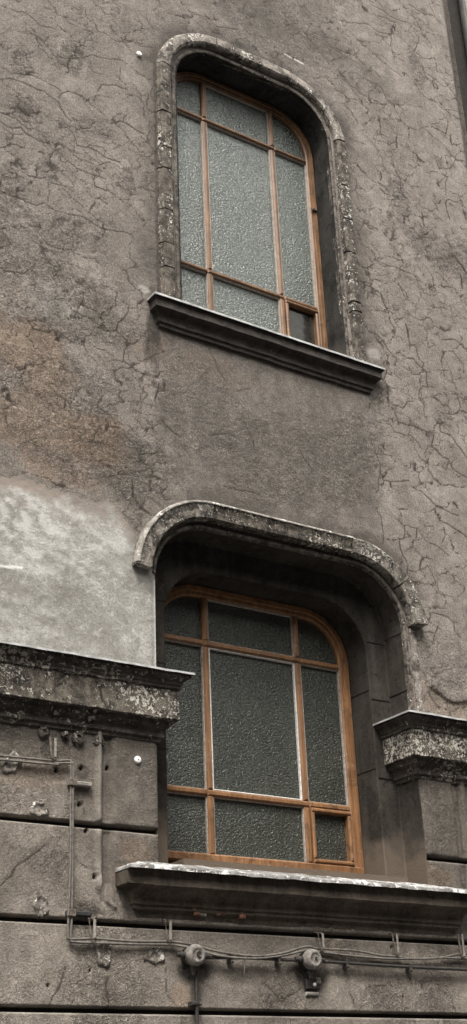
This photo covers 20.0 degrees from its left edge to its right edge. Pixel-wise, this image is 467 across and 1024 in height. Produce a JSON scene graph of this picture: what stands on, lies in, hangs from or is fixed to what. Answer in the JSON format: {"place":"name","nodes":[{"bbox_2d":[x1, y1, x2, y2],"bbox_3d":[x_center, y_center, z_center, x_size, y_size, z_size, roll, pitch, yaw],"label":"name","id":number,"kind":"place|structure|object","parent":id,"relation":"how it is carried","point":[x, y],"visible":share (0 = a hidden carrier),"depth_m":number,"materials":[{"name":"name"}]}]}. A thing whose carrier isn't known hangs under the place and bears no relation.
{"place":"outdoors","nodes":[
{"label":"outdoors","id":0,"kind":"place"},
{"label":"pavement","id":1,"kind":"structure","parent":0,"visible":0},
{"bbox_2d":[0,0,466,1023],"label":"building","id":2,"kind":"structure","parent":1,"relation":"on","point":[234,424],"depth_m":8.19,"materials":[{"name":"paint"}]},
{"bbox_2d":[47,737,56,759],"bbox_3d":[-0.924,1.198,6.729,0.041,0.127,0.047,14,-30,-31],"label":"cable hook","id":3,"kind":"object","parent":2,"relation":"attached to","point":[55,747],"visible":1,"depth_m":6.71,"materials":[{"name":"grey metal"}]},
{"bbox_2d":[65,909,91,916],"bbox_3d":[-0.757,1.959,6.466,0.134,0.034,0.040,14,-30,-31],"label":"cable bracket","id":4,"kind":"object","parent":2,"relation":"attached to","point":[72,912],"visible":1,"depth_m":6.45,"materials":[{"name":"grey metal"}]},
{"bbox_2d":[67,778,91,787],"bbox_3d":[-0.783,1.382,6.740,0.134,0.034,0.040,14,-30,-31],"label":"cable bracket","id":5,"kind":"object","parent":2,"relation":"attached to","point":[74,782],"visible":1,"depth_m":6.73,"materials":[{"name":"grey metal"}]},
{"bbox_2d":[85,917,95,939],"bbox_3d":[-0.697,2.033,6.470,0.041,0.116,0.047,14,-30,-31],"label":"cable hook","id":6,"kind":"object","parent":2,"relation":"attached to","point":[94,928],"visible":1,"depth_m":6.46,"materials":[{"name":"grey metal"}]},
{"bbox_2d":[134,756,140,763],"bbox_3d":[-0.505,1.307,6.991,0.040,0.039,0.019,14,-30,-31],"label":"wall marker","id":7,"kind":"object","parent":2,"relation":"attached to","point":[137,759],"depth_m":6.98,"materials":[{"name":"white plastic"}]},
{"bbox_2d":[161,918,171,941],"bbox_3d":[-0.338,2.112,6.693,0.041,0.122,0.047,14,-30,-31],"label":"cable hook","id":8,"kind":"object","parent":2,"relation":"attached to","point":[170,930],"visible":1,"depth_m":6.68,"materials":[{"name":"grey metal"}]},
{"bbox_2d":[176,944,209,974],"bbox_3d":[-0.201,2.256,6.679,0.192,0.146,0.104,14,-30,-31],"label":"junction box","id":9,"kind":"object","parent":2,"relation":"attached to","point":[193,956],"visible":1,"depth_m":6.65,"materials":[{"name":"grey ceramic"}]},
{"bbox_2d":[188,1001,201,1005],"bbox_3d":[-0.192,2.455,6.619,0.056,0.018,0.053,14,-30,-31],"label":"pipe clip","id":10,"kind":"object","parent":2,"relation":"attached to","point":[194,1003],"visible":1,"depth_m":6.60,"materials":[{"name":"grey metal"}]},
{"bbox_2d":[195,966,198,1023],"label":"conduit","id":11,"kind":"object","parent":2,"relation":"attached to","point":[196,998],"visible":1,"depth_m":6.62,"materials":[{"name":"grey metal"}]},
{"bbox_2d":[226,955,233,963],"bbox_3d":[-0.016,2.300,6.826,0.018,0.044,0.053,14,-30,-31],"label":"pipe clip","id":12,"kind":"object","parent":2,"relation":"attached to","point":[230,961],"visible":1,"depth_m":6.81,"materials":[{"name":"grey metal"}]},
{"bbox_2d":[0,754,466,959],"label":"cable","id":13,"kind":"object","parent":2,"relation":"attached to","point":[147,941],"visible":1,"depth_m":6.68,"materials":[{"name":"grey rubber"}]},
{"bbox_2d":[0,758,466,959],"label":"cable","id":14,"kind":"object","parent":2,"relation":"attached to","point":[167,944],"visible":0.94,"depth_m":6.68,"materials":[{"name":"grey rubber"}]},
{"bbox_2d":[242,951,245,973],"bbox_3d":[0.054,2.325,6.851,0.018,0.112,0.030,14,-30,-31],"label":"cable hook","id":15,"kind":"object","parent":2,"relation":"attached to","point":[244,961],"visible":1,"depth_m":6.84,"materials":[{"name":"grey metal"}]},
{"bbox_2d":[206,956,297,961],"bbox_3d":[0.116,2.326,6.900,0.623,0.024,0.017,14,-30,-31],"label":"conduit","id":16,"kind":"object","parent":2,"relation":"attached to","point":[274,959],"visible":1,"depth_m":6.94,"materials":[{"name":"grey metal"}]},
{"bbox_2d":[176,71,327,348],"bbox_3d":[0.064,-2.117,9.441,1.328,2.264,0.093,14,-30,-31],"label":"window","id":17,"kind":"structure","parent":2,"relation":"in","point":[249,232],"depth_m":9.50,"materials":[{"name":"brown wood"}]},
{"bbox_2d":[164,584,364,873],"bbox_3d":[0.122,1.301,8.022,1.491,1.680,0.081,14,-30,-31],"label":"window","id":18,"kind":"structure","parent":2,"relation":"in","point":[260,753],"depth_m":8.03,"materials":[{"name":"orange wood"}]},
{"bbox_2d":[274,957,281,965],"bbox_3d":[0.234,2.362,6.978,0.018,0.044,0.053,14,-30,-31],"label":"pipe clip","id":19,"kind":"object","parent":2,"relation":"attached to","point":[278,962],"visible":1,"depth_m":6.96,"materials":[{"name":"grey metal"}]},
{"bbox_2d":[294,949,324,978],"bbox_3d":[0.411,2.403,7.052,0.192,0.146,0.104,14,-30,-31],"label":"junction box","id":20,"kind":"object","parent":2,"relation":"attached to","point":[310,961],"visible":1,"depth_m":7.03,"materials":[{"name":"grey ceramic"}]},
{"bbox_2d":[304,977,320,995],"bbox_3d":[0.422,2.523,7.048,0.094,0.092,0.032,14,-30,-31],"label":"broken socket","id":21,"kind":"object","parent":2,"relation":"attached to","point":[315,983],"visible":1,"depth_m":7.04,"materials":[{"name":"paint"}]},
{"bbox_2d":[313,931,324,950],"bbox_3d":[0.463,2.321,7.173,0.041,0.108,0.047,14,-30,-31],"label":"cable hook","id":22,"kind":"object","parent":2,"relation":"attached to","point":[323,944],"visible":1,"depth_m":7.16,"materials":[{"name":"grey metal"}]},
{"bbox_2d":[342,959,348,968],"bbox_3d":[0.609,2.456,7.204,0.018,0.044,0.053,14,-30,-31],"label":"pipe clip","id":23,"kind":"object","parent":2,"relation":"attached to","point":[346,965],"visible":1,"depth_m":7.19,"materials":[{"name":"grey metal"}]},
{"bbox_2d":[388,932,399,954],"bbox_3d":[0.899,2.422,7.440,0.041,0.130,0.047,14,-30,-31],"label":"cable hook","id":24,"kind":"object","parent":2,"relation":"attached to","point":[397,944],"visible":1,"depth_m":7.43,"materials":[{"name":"grey metal"}]},
{"bbox_2d":[323,960,466,970],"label":"conduit","id":25,"kind":"object","parent":2,"relation":"attached to","point":[395,966],"visible":1,"depth_m":7.36,"materials":[{"name":"grey metal"}]},
{"bbox_2d":[405,963,412,971],"bbox_3d":[0.982,2.554,7.428,0.018,0.044,0.053,14,-30,-31],"label":"pipe clip","id":26,"kind":"object","parent":2,"relation":"attached to","point":[409,969],"visible":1,"depth_m":7.42,"materials":[{"name":"grey metal"}]},
{"bbox_2d":[454,932,464,958],"bbox_3d":[1.310,2.515,7.695,0.041,0.152,0.047,14,-30,-31],"label":"cable hook","id":27,"kind":"object","parent":2,"relation":"attached to","point":[463,947],"visible":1,"depth_m":7.68,"materials":[{"name":"grey metal"}]},
{"bbox_2d":[458,0,466,55],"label":"downpipe","id":28,"kind":"object","parent":2,"relation":"attached to","point":[463,8],"depth_m":11.83,"materials":[{"name":"grey metal"}]},
{"bbox_2d":[447,0,466,131],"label":"neighbouring building","id":29,"kind":"structure","parent":1,"relation":"on","point":[457,35],"depth_m":11.78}
]}

